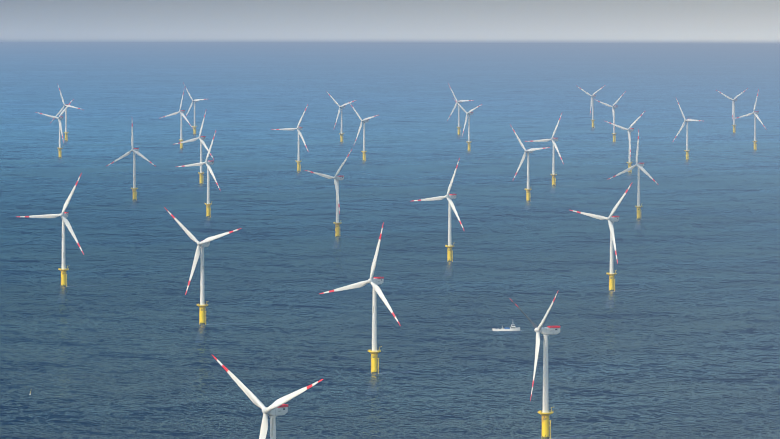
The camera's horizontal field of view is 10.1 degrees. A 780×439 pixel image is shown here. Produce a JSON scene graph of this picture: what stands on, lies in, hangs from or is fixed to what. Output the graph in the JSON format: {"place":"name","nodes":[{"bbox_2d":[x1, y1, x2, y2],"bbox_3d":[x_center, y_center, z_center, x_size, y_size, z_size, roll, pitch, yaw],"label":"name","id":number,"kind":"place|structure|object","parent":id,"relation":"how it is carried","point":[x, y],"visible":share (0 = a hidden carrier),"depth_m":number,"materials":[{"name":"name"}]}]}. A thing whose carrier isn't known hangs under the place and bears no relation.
{"place":"outdoors","nodes":[
{"label":"outdoors","id":0,"kind":"place"},
{"bbox_2d":[0,42,779,438],"bbox_3d":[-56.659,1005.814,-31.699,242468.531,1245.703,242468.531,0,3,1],"label":"sea","id":1,"kind":"structure","parent":0,"point":[676,336],"depth_m":6779.06,"materials":[{"name":"liquid"}]},
{"bbox_2d":[18,173,83,294],"bbox_3d":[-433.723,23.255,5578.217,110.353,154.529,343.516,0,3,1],"label":"wind turbine","id":2,"kind":"object","parent":1,"relation":"on","point":[63,215],"visible":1,"depth_m":5715.09,"materials":[{"name":"white painted metal"},{"name":"yellow painted metal"},{"name":"red paint"}]},
{"bbox_2d":[36,100,72,159],"bbox_3d":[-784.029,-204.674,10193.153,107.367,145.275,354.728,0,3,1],"label":"wind turbine","id":3,"kind":"object","parent":1,"relation":"on","point":[60,118],"visible":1,"depth_m":10336.42,"materials":[{"name":"white painted metal"},{"name":"yellow painted metal"},{"name":"red paint"}]},
{"bbox_2d":[50,86,82,143],"bbox_3d":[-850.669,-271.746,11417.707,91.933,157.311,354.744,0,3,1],"label":"wind turbine","id":4,"kind":"object","parent":1,"relation":"on","point":[65,132],"visible":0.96,"depth_m":11561.02,"materials":[{"name":"white painted metal"},{"name":"yellow painted metal"},{"name":"red paint"}]},
{"bbox_2d":[107,123,154,202],"bbox_3d":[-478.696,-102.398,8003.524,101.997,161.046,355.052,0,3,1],"label":"wind turbine","id":5,"kind":"object","parent":1,"relation":"on","point":[134,151],"visible":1,"depth_m":8147.46,"materials":[{"name":"white painted metal"},{"name":"yellow painted metal"},{"name":"red paint"}]},
{"bbox_2d":[161,91,191,151],"bbox_3d":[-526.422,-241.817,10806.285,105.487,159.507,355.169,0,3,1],"label":"wind turbine","id":6,"kind":"object","parent":1,"relation":"on","point":[180,111],"visible":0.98,"depth_m":10950.13,"materials":[{"name":"white painted metal"},{"name":"yellow painted metal"},{"name":"red paint"}]},
{"bbox_2d":[175,111,213,186],"bbox_3d":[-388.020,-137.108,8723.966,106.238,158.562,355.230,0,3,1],"label":"wind turbine","id":7,"kind":"object","parent":1,"relation":"on","point":[201,139],"visible":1,"depth_m":8867.77,"materials":[{"name":"white painted metal"},{"name":"yellow painted metal"},{"name":"red paint"}]},
{"bbox_2d":[183,83,211,137],"bbox_3d":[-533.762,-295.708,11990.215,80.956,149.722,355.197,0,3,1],"label":"wind turbine","id":8,"kind":"object","parent":1,"relation":"on","point":[195,125],"visible":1,"depth_m":12134.38,"materials":[{"name":"white paint"}]},
{"bbox_2d":[164,207,240,335],"bbox_3d":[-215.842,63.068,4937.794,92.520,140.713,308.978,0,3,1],"label":"wind turbine","id":9,"kind":"object","parent":1,"relation":"on","point":[202,305],"visible":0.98,"depth_m":5057.99,"materials":[{"name":"white painted metal"},{"name":"yellow painted metal"},{"name":"red paint"}]},
{"bbox_2d":[177,131,229,220],"bbox_3d":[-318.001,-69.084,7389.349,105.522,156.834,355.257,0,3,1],"label":"wind turbine","id":10,"kind":"object","parent":1,"relation":"on","point":[208,204],"visible":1,"depth_m":7533.90,"materials":[{"name":"white painted metal"},{"name":"yellow painted metal"},{"name":"red paint"}]},
{"bbox_2d":[212,355,322,438],"bbox_3d":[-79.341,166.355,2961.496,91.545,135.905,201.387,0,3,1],"label":"wind turbine","id":11,"kind":"object","parent":1,"relation":"on","point":[278,407],"visible":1,"depth_m":3025.98,"materials":[{"name":"white painted metal"},{"name":"yellow painted metal"},{"name":"red paint"}]},
{"bbox_2d":[271,105,307,173],"bbox_3d":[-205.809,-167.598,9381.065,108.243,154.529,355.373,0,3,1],"label":"wind turbine","id":12,"kind":"object","parent":1,"relation":"on","point":[298,129],"visible":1,"depth_m":9525.34,"materials":[{"name":"white painted metal"},{"name":"yellow painted metal"},{"name":"red paint"}]},
{"bbox_2d":[305,149,351,243],"bbox_3d":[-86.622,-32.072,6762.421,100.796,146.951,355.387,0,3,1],"label":"wind turbine","id":13,"kind":"object","parent":1,"relation":"on","point":[336,178],"visible":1,"depth_m":6906.44,"materials":[{"name":"white painted metal"},{"name":"yellow painted metal"},{"name":"red paint"}]},
{"bbox_2d":[326,91,355,146],"bbox_3d":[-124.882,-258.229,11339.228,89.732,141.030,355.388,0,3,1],"label":"wind turbine","id":14,"kind":"object","parent":1,"relation":"on","point":[341,142],"visible":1,"depth_m":11482.73,"materials":[{"name":"white paint"}]},
{"bbox_2d":[320,222,401,379],"bbox_3d":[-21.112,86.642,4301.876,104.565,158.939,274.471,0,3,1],"label":"wind turbine","id":15,"kind":"object","parent":1,"relation":"on","point":[374,282],"visible":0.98,"depth_m":4405.81,"materials":[{"name":"white painted metal"},{"name":"yellow painted metal"},{"name":"red paint"}]},
{"bbox_2d":[349,102,377,163],"bbox_3d":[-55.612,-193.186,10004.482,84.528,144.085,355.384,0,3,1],"label":"wind turbine","id":16,"kind":"object","parent":1,"relation":"on","point":[365,120],"visible":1,"depth_m":10148.33,"materials":[{"name":"white paint"}]},
{"bbox_2d":[413,158,463,266],"bbox_3d":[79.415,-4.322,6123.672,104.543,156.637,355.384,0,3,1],"label":"wind turbine","id":17,"kind":"object","parent":1,"relation":"on","point":[449,197],"visible":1,"depth_m":6268.10,"materials":[{"name":"white paint"}]},
{"bbox_2d":[447,84,473,138],"bbox_3d":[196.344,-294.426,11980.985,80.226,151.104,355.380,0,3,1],"label":"wind turbine","id":18,"kind":"object","parent":1,"relation":"on","point":[459,127],"visible":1,"depth_m":12125.10,"materials":[{"name":"white paint"}]},
{"bbox_2d":[453,98,481,155],"bbox_3d":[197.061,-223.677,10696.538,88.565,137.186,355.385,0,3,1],"label":"wind turbine","id":19,"kind":"object","parent":1,"relation":"on","point":[469,113],"visible":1,"depth_m":10840.14,"materials":[{"name":"white paint"}]},
{"bbox_2d":[492,325,523,330],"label":"work boat","id":20,"kind":"object","parent":1,"relation":"on","point":[512,328],"visible":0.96,"depth_m":4975.55,"materials":[{"name":"white metal"}]},
{"bbox_2d":[510,125,549,204],"bbox_3d":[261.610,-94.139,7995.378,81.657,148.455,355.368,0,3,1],"label":"wind turbine","id":21,"kind":"object","parent":1,"relation":"on","point":[528,152],"visible":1,"depth_m":8139.54,"materials":[{"name":"white paint"}]},
{"bbox_2d":[512,292,560,438],"bbox_3d":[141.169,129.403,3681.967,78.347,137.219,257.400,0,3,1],"label":"wind turbine","id":22,"kind":"object","parent":1,"relation":"on","point":[545,413],"visible":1,"depth_m":3760.06,"materials":[{"name":"white paint"}]},
{"bbox_2d":[525,114,564,189],"bbox_3d":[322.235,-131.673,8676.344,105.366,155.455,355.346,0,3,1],"label":"wind turbine","id":23,"kind":"object","parent":1,"relation":"on","point":[553,140],"visible":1,"depth_m":8820.78,"materials":[{"name":"white paint"}]},
{"bbox_2d":[577,86,603,130],"bbox_3d":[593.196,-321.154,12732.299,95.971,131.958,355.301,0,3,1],"label":"wind turbine","id":24,"kind":"object","parent":1,"relation":"on","point":[592,105],"visible":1,"depth_m":12875.77,"materials":[{"name":"white paint"}]},
{"bbox_2d":[570,183,631,303],"bbox_3d":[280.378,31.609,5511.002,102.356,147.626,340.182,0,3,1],"label":"wind turbine","id":25,"kind":"object","parent":1,"relation":"on","point":[611,219],"visible":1,"depth_m":5647.65,"materials":[{"name":"white paint"}]},
{"bbox_2d":[594,91,625,145],"bbox_3d":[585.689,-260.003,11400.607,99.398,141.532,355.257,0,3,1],"label":"wind turbine","id":26,"kind":"object","parent":1,"relation":"on","point":[613,133],"visible":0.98,"depth_m":11544.27,"materials":[{"name":"white paint"}]},
{"bbox_2d":[606,111,644,176],"bbox_3d":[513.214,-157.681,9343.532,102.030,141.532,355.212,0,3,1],"label":"wind turbine","id":27,"kind":"object","parent":1,"relation":"on","point":[629,129],"visible":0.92,"depth_m":9485.30,"materials":[{"name":"white paint"}]},
{"bbox_2d":[607,130,657,223],"bbox_3d":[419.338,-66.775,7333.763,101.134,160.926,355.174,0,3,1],"label":"wind turbine","id":28,"kind":"object","parent":1,"relation":"on","point":[638,206],"visible":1,"depth_m":7477.70,"materials":[{"name":"white paint"}]},
{"bbox_2d":[673,99,700,164],"bbox_3d":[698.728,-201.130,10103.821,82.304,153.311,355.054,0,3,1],"label":"wind turbine","id":29,"kind":"object","parent":1,"relation":"on","point":[687,150],"visible":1,"depth_m":10248.14,"materials":[{"name":"white paint"}]},
{"bbox_2d":[718,88,747,136],"bbox_3d":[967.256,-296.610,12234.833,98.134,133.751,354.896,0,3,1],"label":"wind turbine","id":30,"kind":"object","parent":1,"relation":"on","point":[733,115],"visible":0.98,"depth_m":12377.45,"materials":[{"name":"white paint"}]},
{"bbox_2d":[734,89,765,154],"bbox_3d":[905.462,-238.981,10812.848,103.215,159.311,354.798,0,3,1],"label":"wind turbine","id":31,"kind":"object","parent":1,"relation":"on","point":[754,112],"visible":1,"depth_m":10956.66,"materials":[{"name":"white paint"}]},
{"bbox_2d":[0,0,779,43],"bbox_3d":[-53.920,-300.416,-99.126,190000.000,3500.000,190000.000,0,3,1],"label":"sky","id":32,"kind":"structure","parent":0,"point":[537,21],"depth_m":94693.38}
]}

